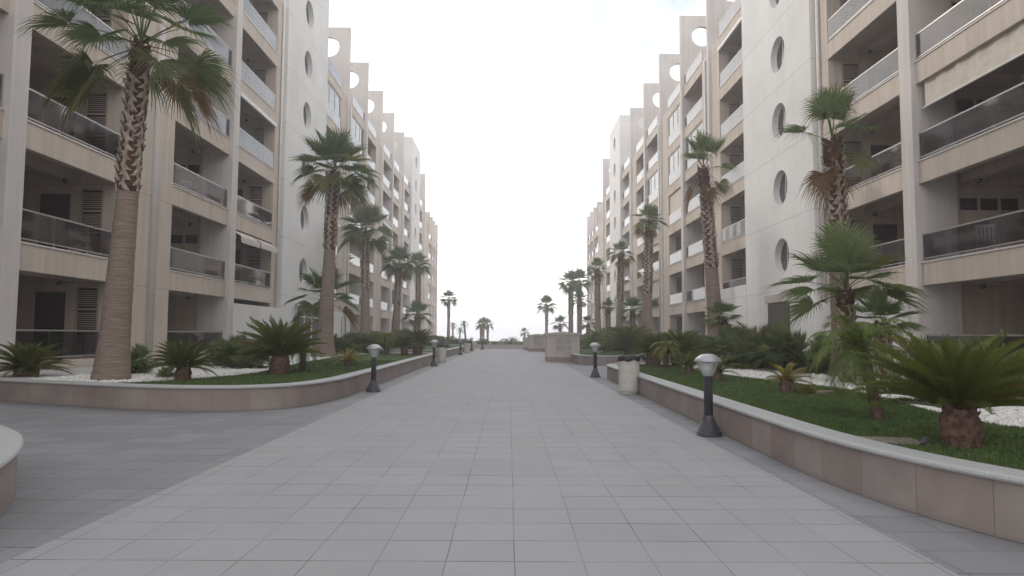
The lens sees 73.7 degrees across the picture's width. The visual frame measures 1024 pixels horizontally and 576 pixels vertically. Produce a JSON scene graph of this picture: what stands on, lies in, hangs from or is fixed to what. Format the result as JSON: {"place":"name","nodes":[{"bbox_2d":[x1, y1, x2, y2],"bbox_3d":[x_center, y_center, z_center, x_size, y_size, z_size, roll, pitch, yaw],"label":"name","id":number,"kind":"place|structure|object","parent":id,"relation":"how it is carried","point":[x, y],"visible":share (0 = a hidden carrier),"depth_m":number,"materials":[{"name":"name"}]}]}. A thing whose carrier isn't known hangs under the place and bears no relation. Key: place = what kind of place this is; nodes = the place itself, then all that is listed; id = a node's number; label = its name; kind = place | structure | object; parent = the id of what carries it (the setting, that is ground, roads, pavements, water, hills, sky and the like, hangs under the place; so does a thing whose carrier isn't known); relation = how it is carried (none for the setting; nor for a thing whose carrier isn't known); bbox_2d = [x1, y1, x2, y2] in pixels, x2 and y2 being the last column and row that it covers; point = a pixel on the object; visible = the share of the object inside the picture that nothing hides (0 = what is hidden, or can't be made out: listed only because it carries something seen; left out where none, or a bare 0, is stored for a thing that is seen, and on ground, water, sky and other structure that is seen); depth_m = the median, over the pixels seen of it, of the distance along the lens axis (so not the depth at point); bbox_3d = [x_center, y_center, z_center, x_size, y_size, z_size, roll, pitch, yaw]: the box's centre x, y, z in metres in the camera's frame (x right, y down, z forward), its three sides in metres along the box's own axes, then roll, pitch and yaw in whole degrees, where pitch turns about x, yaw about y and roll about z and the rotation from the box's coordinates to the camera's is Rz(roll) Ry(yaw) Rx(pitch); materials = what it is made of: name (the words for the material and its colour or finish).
{"place":"outdoors","nodes":[
{"label":"outdoors","id":0,"kind":"place"},
{"bbox_2d":[0,349,959,575],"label":"path","id":1,"kind":"structure","parent":0,"point":[500,462],"depth_m":5.39,"materials":[{"name":"tile"}]},
{"bbox_2d":[437,334,527,340],"bbox_3d":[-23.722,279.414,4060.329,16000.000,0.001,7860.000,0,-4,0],"label":"sea","id":2,"kind":"structure","parent":0,"point":[495,337],"depth_m":1018.77,"materials":[{"name":"white liquid"}]},
{"bbox_2d":[0,349,1023,575],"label":"pavement","id":3,"kind":"structure","parent":0,"point":[78,467],"depth_m":7.01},
{"bbox_2d":[0,425,23,517],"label":"planter wall","id":4,"kind":"structure","parent":3,"relation":"on","point":[11,443],"depth_m":5.30,"materials":[{"name":"stone"}]},
{"bbox_2d":[0,352,435,410],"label":"planter wall","id":5,"kind":"structure","parent":3,"relation":"on","point":[151,397],"depth_m":12.38,"materials":[{"name":"stone"}]},
{"bbox_2d":[0,340,75,377],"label":"cycad","id":6,"kind":"object","parent":5,"relation":"on","point":[23,360],"visible":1,"depth_m":15.08,"materials":[{"name":"green plant"}]},
{"bbox_2d":[13,0,240,380],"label":"fan palm","id":7,"kind":"object","parent":5,"relation":"on","point":[112,360],"visible":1,"depth_m":13.93,"materials":[{"name":"green plant"}]},
{"bbox_2d":[131,343,160,374],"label":"fan palm shrub","id":8,"kind":"object","parent":5,"relation":"on","point":[142,365],"visible":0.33,"depth_m":15.75,"materials":[{"name":"green plant"}]},
{"bbox_2d":[29,362,296,382],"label":"pebbles","id":9,"kind":"object","parent":5,"relation":"on","point":[220,371],"visible":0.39,"depth_m":15.08,"materials":[{"name":"gravel"}]},
{"bbox_2d":[156,366,175,377],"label":"fan palm shrub","id":10,"kind":"object","parent":5,"relation":"on","point":[169,375],"visible":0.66,"depth_m":14.37,"materials":[{"name":"green plant"}]},
{"bbox_2d":[143,337,220,379],"bbox_3d":[-6.621,1.441,13.714,1.334,0.925,1.365,-3,-5,43],"label":"cycad","id":11,"kind":"object","parent":5,"relation":"on","point":[182,359],"visible":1,"depth_m":13.56,"materials":[{"name":"green plant"}]},
{"bbox_2d":[200,334,259,366],"bbox_3d":[-8.303,1.931,19.882,1.888,1.330,1.973,2,-4,-18],"label":"fan palm shrub","id":12,"kind":"object","parent":5,"relation":"on","point":[221,341],"visible":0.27,"depth_m":19.50,"materials":[{"name":"green plant"}]},
{"bbox_2d":[212,337,271,368],"bbox_3d":[-7.138,1.870,18.495,1.832,1.131,1.724,-1,-4,17],"label":"fan palm shrub","id":13,"kind":"object","parent":5,"relation":"on","point":[236,359],"visible":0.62,"depth_m":18.19,"materials":[{"name":"green plant"}]},
{"bbox_2d":[234,314,327,374],"bbox_3d":[-5.372,1.335,15.814,2.115,1.448,2.242,0,-4,0],"label":"cycad","id":14,"kind":"object","parent":5,"relation":"on","point":[280,343],"visible":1,"depth_m":15.59,"materials":[{"name":"green plant"}]},
{"bbox_2d":[139,353,428,384],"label":"lawn","id":15,"kind":"structure","parent":5,"relation":"on","point":[392,356],"depth_m":27.31,"materials":[{"name":"plant"}]},
{"bbox_2d":[110,360,397,384],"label":"grass","id":16,"kind":"structure","parent":15,"relation":"on","point":[319,366],"depth_m":14.91,"materials":[{"name":"plant"}]},
{"bbox_2d":[290,340,322,371],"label":"pygmy date palm","id":17,"kind":"object","parent":5,"relation":"on","point":[303,363],"visible":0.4,"depth_m":16.76,"materials":[{"name":"green plant"}]},
{"bbox_2d":[264,352,372,362],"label":"pebbles","id":18,"kind":"object","parent":5,"relation":"on","point":[295,359],"visible":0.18,"depth_m":26.11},
{"bbox_2d":[284,263,362,329],"bbox_3d":[-8.219,0.891,29.797,3.463,4.168,3.353,0,-4,0],"label":"fan palm","id":19,"kind":"object","parent":5,"relation":"on","point":[307,307],"visible":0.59,"depth_m":29.61,"materials":[{"name":"green plant"}]},
{"bbox_2d":[288,125,383,356],"bbox_3d":[-7.304,-1.923,28.011,3.965,9.584,3.841,0,-4,0],"label":"fan palm","id":20,"kind":"object","parent":5,"relation":"on","point":[336,147],"visible":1,"depth_m":27.69,"materials":[{"name":"green plant"}]},
{"bbox_2d":[334,337,362,354],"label":"fan palm shrub","id":21,"kind":"object","parent":5,"relation":"on","point":[343,344],"visible":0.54,"depth_m":30.61,"materials":[{"name":"green plant"}]},
{"bbox_2d":[330,348,367,365],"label":"cycad","id":22,"kind":"object","parent":5,"relation":"on","point":[347,359],"visible":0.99,"depth_m":19.91,"materials":[{"name":"green plant"}]},
{"bbox_2d":[334,331,372,352],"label":"fan palm shrub","id":23,"kind":"object","parent":5,"relation":"on","point":[348,336],"visible":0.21,"depth_m":32.66,"materials":[{"name":"green plant"}]},
{"bbox_2d":[350,331,394,353],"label":"fan palm shrub","id":24,"kind":"object","parent":5,"relation":"on","point":[365,337],"visible":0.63,"depth_m":32.70,"materials":[{"name":"green plant"}]},
{"bbox_2d":[373,331,397,354],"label":"pygmy date palm","id":25,"kind":"object","parent":5,"relation":"on","point":[387,338],"visible":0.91,"depth_m":31.26,"materials":[{"name":"green plant"}]},
{"bbox_2d":[388,335,420,354],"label":"cycad","id":26,"kind":"object","parent":5,"relation":"on","point":[404,343],"visible":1,"depth_m":30.31,"materials":[{"name":"green plant"}]},
{"bbox_2d":[399,328,437,353],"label":"cycad","id":27,"kind":"object","parent":5,"relation":"on","point":[422,334],"visible":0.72,"depth_m":31.98,"materials":[{"name":"green plant"}]},
{"bbox_2d":[0,0,437,373],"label":"apartment building","id":28,"kind":"structure","parent":3,"relation":"on","point":[216,232],"depth_m":28.83,"materials":[{"name":"paint"}]},
{"bbox_2d":[34,292,65,359],"bbox_3d":[-14.121,1.196,20.819,0.900,2.150,0.028,0,-4,0],"label":"door","id":29,"kind":"structure","parent":28,"relation":"in","point":[49,306],"depth_m":20.84,"materials":[{"name":"glass"}]},
{"bbox_2d":[38,194,70,249],"bbox_3d":[-14.105,-1.827,21.024,0.900,2.150,0.028,0,-4,0],"label":"door","id":30,"kind":"structure","parent":28,"relation":"in","point":[57,205],"depth_m":21.06,"materials":[{"name":"glass"}]},
{"bbox_2d":[295,304,317,347],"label":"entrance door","id":31,"kind":"structure","parent":28,"relation":"in","point":[315,326],"depth_m":40.48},
{"bbox_2d":[327,81,340,117],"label":"balcony window","id":32,"kind":"structure","parent":28,"relation":"in","point":[333,98],"depth_m":46.90,"materials":[{"name":"white glass"}]},
{"bbox_2d":[352,116,363,147],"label":"balcony window","id":33,"kind":"structure","parent":28,"relation":"in","point":[357,131],"depth_m":54.40,"materials":[{"name":"white glass"}]},
{"bbox_2d":[366,344,381,391],"bbox_3d":[-3.238,1.871,15.991,0.364,1.102,0.364,1,-4,-13],"label":"bollard lamp","id":34,"kind":"object","parent":3,"relation":"on","point":[373,386],"visible":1,"depth_m":15.92,"materials":[{"name":"metal"}]},
{"bbox_2d":[376,344,473,356],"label":"planter wall","id":35,"kind":"structure","parent":3,"relation":"on","point":[451,351],"depth_m":41.65,"materials":[{"name":"stone"}]},
{"bbox_2d":[336,203,394,334],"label":"fan palm","id":36,"kind":"object","parent":35,"relation":"on","point":[356,235],"visible":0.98,"depth_m":42.88,"materials":[{"name":"green plant"}]},
{"bbox_2d":[379,245,419,330],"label":"fan palm","id":37,"kind":"object","parent":35,"relation":"on","point":[396,268],"visible":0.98,"depth_m":52.80,"materials":[{"name":"green plant"}]},
{"bbox_2d":[388,327,426,349],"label":"fan palm shrub","id":38,"kind":"object","parent":35,"relation":"on","point":[398,331],"visible":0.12,"depth_m":42.09,"materials":[{"name":"green plant"}]},
{"bbox_2d":[400,300,432,331],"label":"fan palm","id":39,"kind":"object","parent":35,"relation":"on","point":[415,324],"visible":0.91,"depth_m":55.73,"materials":[{"name":"green plant"}]},
{"bbox_2d":[406,251,431,330],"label":"fan palm","id":40,"kind":"object","parent":35,"relation":"on","point":[418,256],"visible":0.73,"depth_m":63.93,"materials":[{"name":"green plant"}]},
{"bbox_2d":[425,335,446,345],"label":"shrub","id":41,"kind":"object","parent":35,"relation":"on","point":[442,340],"visible":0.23,"depth_m":56.80,"materials":[{"name":"green plant"}]},
{"bbox_2d":[430,340,437,365],"bbox_3d":[-3.282,2.739,28.762,0.364,1.102,0.364,-2,-4,25],"label":"bollard lamp","id":42,"kind":"object","parent":3,"relation":"on","point":[434,362],"visible":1,"depth_m":28.69,"materials":[{"name":"metal"}]},
{"bbox_2d":[437,344,448,361],"bbox_3d":[-3.377,3.154,33.047,0.557,0.853,0.509,2,-4,-23],"label":"litter bin","id":43,"kind":"object","parent":3,"relation":"on","point":[441,353],"visible":1,"depth_m":32.85,"materials":[{"name":"concrete"}]},
{"bbox_2d":[445,344,522,348],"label":"terrace wall","id":44,"kind":"structure","parent":3,"relation":"on","point":[490,346],"depth_m":63.77,"materials":[{"name":"stone"}]},
{"bbox_2d":[526,334,544,350],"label":"utility kiosk","id":45,"kind":"object","parent":3,"relation":"on","point":[536,342],"visible":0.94,"depth_m":54.82,"materials":[{"name":"concrete"}]},
{"bbox_2d":[543,331,581,361],"bbox_3d":[2.535,2.961,34.594,1.800,1.510,1.780,0,-4,0],"label":"utility kiosk","id":46,"kind":"object","parent":3,"relation":"on","point":[562,346],"visible":0.97,"depth_m":33.79,"materials":[{"name":"concrete"}]},
{"bbox_2d":[589,343,600,376],"bbox_3d":[2.668,2.304,21.910,0.364,1.102,0.364,-3,-5,38],"label":"bollard lamp","id":47,"kind":"object","parent":3,"relation":"on","point":[595,373],"visible":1,"depth_m":21.84,"materials":[{"name":"metal"}]},
{"bbox_2d":[571,353,670,365],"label":"planter wall","id":48,"kind":"structure","parent":3,"relation":"on","point":[580,359],"depth_m":30.36,"materials":[{"name":"stone"}]},
{"bbox_2d":[582,329,610,350],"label":"pygmy date palm","id":49,"kind":"object","parent":48,"relation":"on","point":[594,337],"visible":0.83,"depth_m":35.74,"materials":[{"name":"green plant"}]},
{"bbox_2d":[585,257,608,330],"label":"fan palm","id":50,"kind":"object","parent":48,"relation":"on","point":[596,276],"visible":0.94,"depth_m":61.97,"materials":[{"name":"green plant"}]},
{"bbox_2d":[597,297,616,329],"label":"fan palm","id":51,"kind":"object","parent":48,"relation":"on","point":[608,312],"visible":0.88,"depth_m":51.88,"materials":[{"name":"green plant"}]},
{"bbox_2d":[580,348,645,355],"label":"lawn","id":52,"kind":"structure","parent":48,"relation":"in","point":[586,351],"depth_m":36.76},
{"bbox_2d":[605,240,635,327],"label":"fan palm","id":53,"kind":"object","parent":48,"relation":"on","point":[622,262],"visible":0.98,"depth_m":51.01,"materials":[{"name":"green plant"}]},
{"bbox_2d":[596,325,653,354],"bbox_3d":[5.467,2.508,32.442,2.932,1.543,2.998,-1,-4,20],"label":"cycad","id":54,"kind":"object","parent":48,"relation":"on","point":[621,335],"visible":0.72,"depth_m":32.09,"materials":[{"name":"green plant"}]},
{"bbox_2d":[616,296,642,327],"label":"fan palm","id":55,"kind":"object","parent":48,"relation":"on","point":[633,316],"visible":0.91,"depth_m":44.89,"materials":[{"name":"green plant"}]},
{"bbox_2d":[607,324,656,351],"bbox_3d":[6.341,2.714,36.515,2.894,1.613,2.831,1,-4,-12],"label":"cycad","id":56,"kind":"object","parent":48,"relation":"on","point":[621,328],"visible":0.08,"depth_m":36.40,"materials":[{"name":"green plant"}]},
{"bbox_2d":[629,203,668,335],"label":"fan palm","id":57,"kind":"object","parent":48,"relation":"on","point":[649,234],"visible":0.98,"depth_m":40.23,"materials":[{"name":"green plant"}]},
{"bbox_2d":[617,354,645,393],"bbox_3d":[2.712,1.979,15.746,0.538,0.915,0.592,3,-5,-33],"label":"litter bin","id":58,"kind":"object","parent":3,"relation":"on","point":[629,372],"visible":1,"depth_m":15.56,"materials":[{"name":"concrete"}]},
{"bbox_2d":[694,354,721,436],"bbox_3d":[2.671,1.446,9.289,0.364,1.102,0.364,0,-4,0],"label":"bollard lamp","id":59,"kind":"object","parent":3,"relation":"on","point":[708,426],"visible":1,"depth_m":9.22,"materials":[{"name":"metal"}]},
{"bbox_2d":[678,128,740,337],"bbox_3d":[7.689,-1.830,27.098,2.157,9.414,3.029,-3,-5,44],"label":"fan palm","id":60,"kind":"object","parent":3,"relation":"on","point":[702,144],"visible":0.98,"depth_m":27.12,"materials":[{"name":"green plant"}]},
{"bbox_2d":[587,0,1023,365],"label":"apartment building","id":61,"kind":"structure","parent":3,"relation":"on","point":[939,92],"depth_m":26.51,"materials":[{"name":"paint"}]},
{"bbox_2d":[647,170,657,196],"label":"balcony window","id":62,"kind":"structure","parent":61,"relation":"in","point":[652,184],"depth_m":58.83,"materials":[{"name":"white glass"}]},
{"bbox_2d":[668,104,679,135],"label":"balcony window","id":63,"kind":"structure","parent":61,"relation":"in","point":[674,120],"depth_m":51.14,"materials":[{"name":"white glass"}]},
{"bbox_2d":[669,146,679,175],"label":"balcony window","id":64,"kind":"structure","parent":61,"relation":"in","point":[674,161],"depth_m":51.06,"materials":[{"name":"white glass"}]},
{"bbox_2d":[685,121,702,159],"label":"balcony window","id":65,"kind":"structure","parent":61,"relation":"in","point":[700,125],"depth_m":46.07,"materials":[{"name":"white glass"}]},
{"bbox_2d":[765,293,789,331],"bbox_3d":[11.858,1.682,30.476,0.126,2.800,2.600,0,-4,0],"label":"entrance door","id":66,"kind":"structure","parent":61,"relation":"in","point":[773,308],"depth_m":30.57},
{"bbox_2d":[776,38,783,70],"bbox_3d":[12.251,-10.538,30.857,0.040,1.580,1.580,0,-4,0],"label":"round window","id":67,"kind":"structure","parent":61,"relation":"in","point":[780,50],"depth_m":31.15,"materials":[{"name":"grey glass"}]},
{"bbox_2d":[777,105,785,136],"bbox_3d":[12.235,-7.495,30.650,0.040,1.580,1.580,0,-4,0],"label":"round window","id":68,"kind":"structure","parent":61,"relation":"in","point":[781,120],"depth_m":30.99,"materials":[{"name":"grey glass"}]},
{"bbox_2d":[779,172,786,203],"bbox_3d":[12.219,-4.452,30.443,0.040,1.580,1.580,0,-4,0],"label":"round window","id":69,"kind":"structure","parent":61,"relation":"in","point":[783,180],"depth_m":30.73,"materials":[{"name":"grey glass"}]},
{"bbox_2d":[780,240,788,271],"bbox_3d":[12.203,-1.409,30.237,0.040,1.580,1.580,0,-4,0],"label":"round window","id":70,"kind":"structure","parent":61,"relation":"in","point":[784,261],"depth_m":30.57,"materials":[{"name":"grey glass"}]},
{"bbox_2d":[871,145,893,179],"bbox_3d":[14.183,-4.393,26.075,0.900,2.150,0.028,0,-4,0],"label":"door","id":71,"kind":"structure","parent":61,"relation":"in","point":[875,149],"depth_m":26.13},
{"bbox_2d":[873,224,897,269],"bbox_3d":[14.167,-1.350,25.868,0.900,2.150,0.028,0,-4,0],"label":"door","id":72,"kind":"structure","parent":61,"relation":"in","point":[886,233],"depth_m":25.90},
{"bbox_2d":[606,363,1023,543],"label":"planter wall","id":73,"kind":"structure","parent":3,"relation":"on","point":[980,497],"depth_m":5.65,"materials":[{"name":"stone"}]},
{"bbox_2d":[625,331,678,366],"bbox_3d":[4.329,1.891,21.000,1.757,1.130,1.719,-1,-4,22],"label":"cycad","id":74,"kind":"object","parent":73,"relation":"on","point":[646,344],"visible":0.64,"depth_m":20.74,"materials":[{"name":"green plant"}]},
{"bbox_2d":[648,340,682,368],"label":"pygmy date palm","id":75,"kind":"object","parent":73,"relation":"on","point":[665,347],"visible":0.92,"depth_m":19.16,"materials":[{"name":"green plant"}]},
{"bbox_2d":[645,329,714,365],"bbox_3d":[5.123,1.864,21.191,2.068,1.218,2.022,3,-5,-35],"label":"cycad","id":76,"kind":"object","parent":73,"relation":"on","point":[684,340],"visible":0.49,"depth_m":20.89,"materials":[{"name":"green plant"}]},
{"bbox_2d":[665,350,706,373],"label":"cycad","id":77,"kind":"object","parent":73,"relation":"on","point":[689,363],"visible":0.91,"depth_m":16.49,"materials":[{"name":"green plant"}]},
{"bbox_2d":[669,335,721,363],"bbox_3d":[6.520,2.197,22.926,2.442,1.282,2.298,2,-4,-23],"label":"fan palm shrub","id":78,"kind":"object","parent":73,"relation":"on","point":[700,340],"visible":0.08,"depth_m":22.44,"materials":[{"name":"green plant"}]},
{"bbox_2d":[693,355,740,381],"bbox_3d":[4.282,1.680,14.237,1.097,0.634,0.960,0,-4,0],"label":"cycad","id":79,"kind":"object","parent":73,"relation":"on","point":[718,368],"visible":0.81,"depth_m":14.15,"materials":[{"name":"green plant"}]},
{"bbox_2d":[699,300,746,337],"bbox_3d":[7.372,1.513,23.983,1.779,2.301,1.800,0,-4,0],"label":"fan palm","id":80,"kind":"object","parent":73,"relation":"on","point":[722,319],"visible":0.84,"depth_m":23.88,"materials":[{"name":"green plant"}]},
{"bbox_2d":[703,322,773,366],"bbox_3d":[7.419,1.890,21.323,3.104,1.716,2.656,0,-4,0],"label":"fan palm shrub","id":81,"kind":"object","parent":73,"relation":"on","point":[741,329],"visible":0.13,"depth_m":21.12,"materials":[{"name":"green plant"}]},
{"bbox_2d":[712,328,773,368],"bbox_3d":[6.808,1.881,19.802,2.168,1.430,1.868,0,-4,0],"label":"fan palm shrub","id":82,"kind":"object","parent":73,"relation":"on","point":[737,341],"visible":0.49,"depth_m":19.48,"materials":[{"name":"green plant"}]},
{"bbox_2d":[743,320,814,371],"bbox_3d":[7.289,1.691,18.405,2.131,1.716,2.414,0,-4,0],"label":"fan palm shrub","id":83,"kind":"object","parent":73,"relation":"on","point":[782,349],"visible":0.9,"depth_m":18.04,"materials":[{"name":"green plant"}]},
{"bbox_2d":[761,361,816,392],"bbox_3d":[4.630,1.516,11.422,0.909,0.583,0.838,-2,-5,33],"label":"cycad","id":84,"kind":"object","parent":73,"relation":"on","point":[787,380],"visible":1,"depth_m":11.37,"materials":[{"name":"green plant"}]},
{"bbox_2d":[670,364,907,382],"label":"pebbles","id":85,"kind":"object","parent":73,"relation":"on","point":[758,373],"visible":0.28,"depth_m":16.53,"materials":[{"name":"gravel"}]},
{"bbox_2d":[796,383,819,393],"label":"cycad","id":86,"kind":"object","parent":73,"relation":"on","point":[808,389],"visible":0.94,"depth_m":11.26,"materials":[{"name":"green plant"}]},
{"bbox_2d":[794,331,858,374],"bbox_3d":[7.991,1.752,17.244,1.925,1.508,1.936,0,-4,0],"label":"fan palm shrub","id":87,"kind":"object","parent":73,"relation":"on","point":[822,366],"visible":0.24,"depth_m":17.15,"materials":[{"name":"green plant"}]},
{"bbox_2d":[770,79,883,376],"bbox_3d":[7.726,-1.504,16.482,2.002,7.323,2.791,4,-5,-40],"label":"fan palm","id":88,"kind":"object","parent":73,"relation":"on","point":[831,181],"visible":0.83,"depth_m":16.38,"materials":[{"name":"green plant"}]},
{"bbox_2d":[639,364,1023,469],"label":"lawn","id":89,"kind":"structure","parent":73,"relation":"in","point":[964,453],"depth_m":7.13,"materials":[{"name":"plant"}]},
{"bbox_2d":[614,364,866,394],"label":"grass","id":90,"kind":"structure","parent":89,"relation":"on","point":[656,371],"depth_m":13.66,"materials":[{"name":"plant"}]},
{"bbox_2d":[858,436,929,445],"bbox_3d":[3.379,1.383,6.190,0.600,0.021,0.400,0,-4,8],"label":"manhole cover","id":91,"kind":"object","parent":89,"relation":"on","point":[899,440],"visible":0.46,"depth_m":6.13,"materials":[{"name":"concrete"}]},
{"bbox_2d":[764,214,932,382],"bbox_3d":[6.831,0.197,14.052,3.207,3.574,3.065,0,-4,0],"label":"fan palm","id":92,"kind":"object","parent":73,"relation":"on","point":[845,251],"visible":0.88,"depth_m":13.94,"materials":[{"name":"green plant"}]},
{"bbox_2d":[803,315,918,419],"bbox_3d":[4.105,0.948,8.027,1.386,1.255,1.273,0,-4,0],"label":"pygmy date palm","id":93,"kind":"object","parent":73,"relation":"on","point":[857,342],"visible":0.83,"depth_m":7.84,"materials":[{"name":"green plant"}]},
{"bbox_2d":[840,282,929,381],"bbox_3d":[7.197,0.869,13.174,1.699,2.119,1.773,0,-4,0],"label":"fan palm","id":94,"kind":"object","parent":73,"relation":"on","point":[880,303],"visible":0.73,"depth_m":13.11,"materials":[{"name":"green plant"}]},
{"bbox_2d":[797,381,1023,427],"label":"pebbles","id":95,"kind":"object","parent":73,"relation":"on","point":[1010,415],"visible":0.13,"depth_m":8.57,"materials":[{"name":"gravel"}]},
{"bbox_2d":[845,326,1023,448],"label":"cycad","id":96,"kind":"object","parent":73,"relation":"on","point":[962,387],"visible":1,"depth_m":5.82,"materials":[{"name":"green plant"}]},
{"bbox_2d":[893,333,1005,385],"bbox_3d":[8.248,1.500,12.867,2.215,1.357,2.271,0,-4,0],"label":"fan palm shrub","id":97,"kind":"object","parent":73,"relation":"on","point":[975,340],"visible":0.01,"depth_m":12.75,"materials":[{"name":"green plant"}]},
{"bbox_2d":[328,0,734,334],"label":"sky","id":98,"kind":"structure","parent":0,"point":[511,109],"materials":[{"name":"white"}]},
{"bbox_3d":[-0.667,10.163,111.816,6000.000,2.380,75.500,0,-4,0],"label":"beach","id":99,"kind":"structure","parent":0,"visible":0},
{"bbox_2d":[439,289,458,338],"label":"fan palm","id":100,"kind":"object","parent":99,"relation":"on","point":[448,301],"visible":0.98,"depth_m":95.69,"materials":[{"name":"green plant"}]},
{"bbox_2d":[536,295,557,332],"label":"fan palm","id":101,"kind":"object","parent":99,"relation":"on","point":[546,299],"visible":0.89,"depth_m":94.79,"materials":[{"name":"green plant"}]},
{"bbox_2d":[550,315,567,331],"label":"fan palm","id":102,"kind":"object","parent":99,"relation":"on","point":[560,319],"visible":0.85,"depth_m":94.55,"materials":[{"name":"green plant"}]},
{"bbox_2d":[556,269,584,331],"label":"fan palm","id":103,"kind":"object","parent":99,"relation":"on","point":[569,288],"visible":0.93,"depth_m":79.86,"materials":[{"name":"green plant"}]},
{"bbox_2d":[569,268,590,332],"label":"fan palm","id":104,"kind":"object","parent":99,"relation":"on","point":[587,284],"visible":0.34,"depth_m":84.93,"materials":[{"name":"green plant"}]},
{"bbox_2d":[569,289,592,333],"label":"fan palm","id":105,"kind":"object","parent":99,"relation":"on","point":[581,303],"visible":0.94,"depth_m":77.85,"materials":[{"name":"green plant"}]},
{"bbox_2d":[578,315,594,333],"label":"fan palm","id":106,"kind":"object","parent":99,"relation":"on","point":[587,325],"visible":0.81,"depth_m":75.81,"materials":[{"name":"green plant"}]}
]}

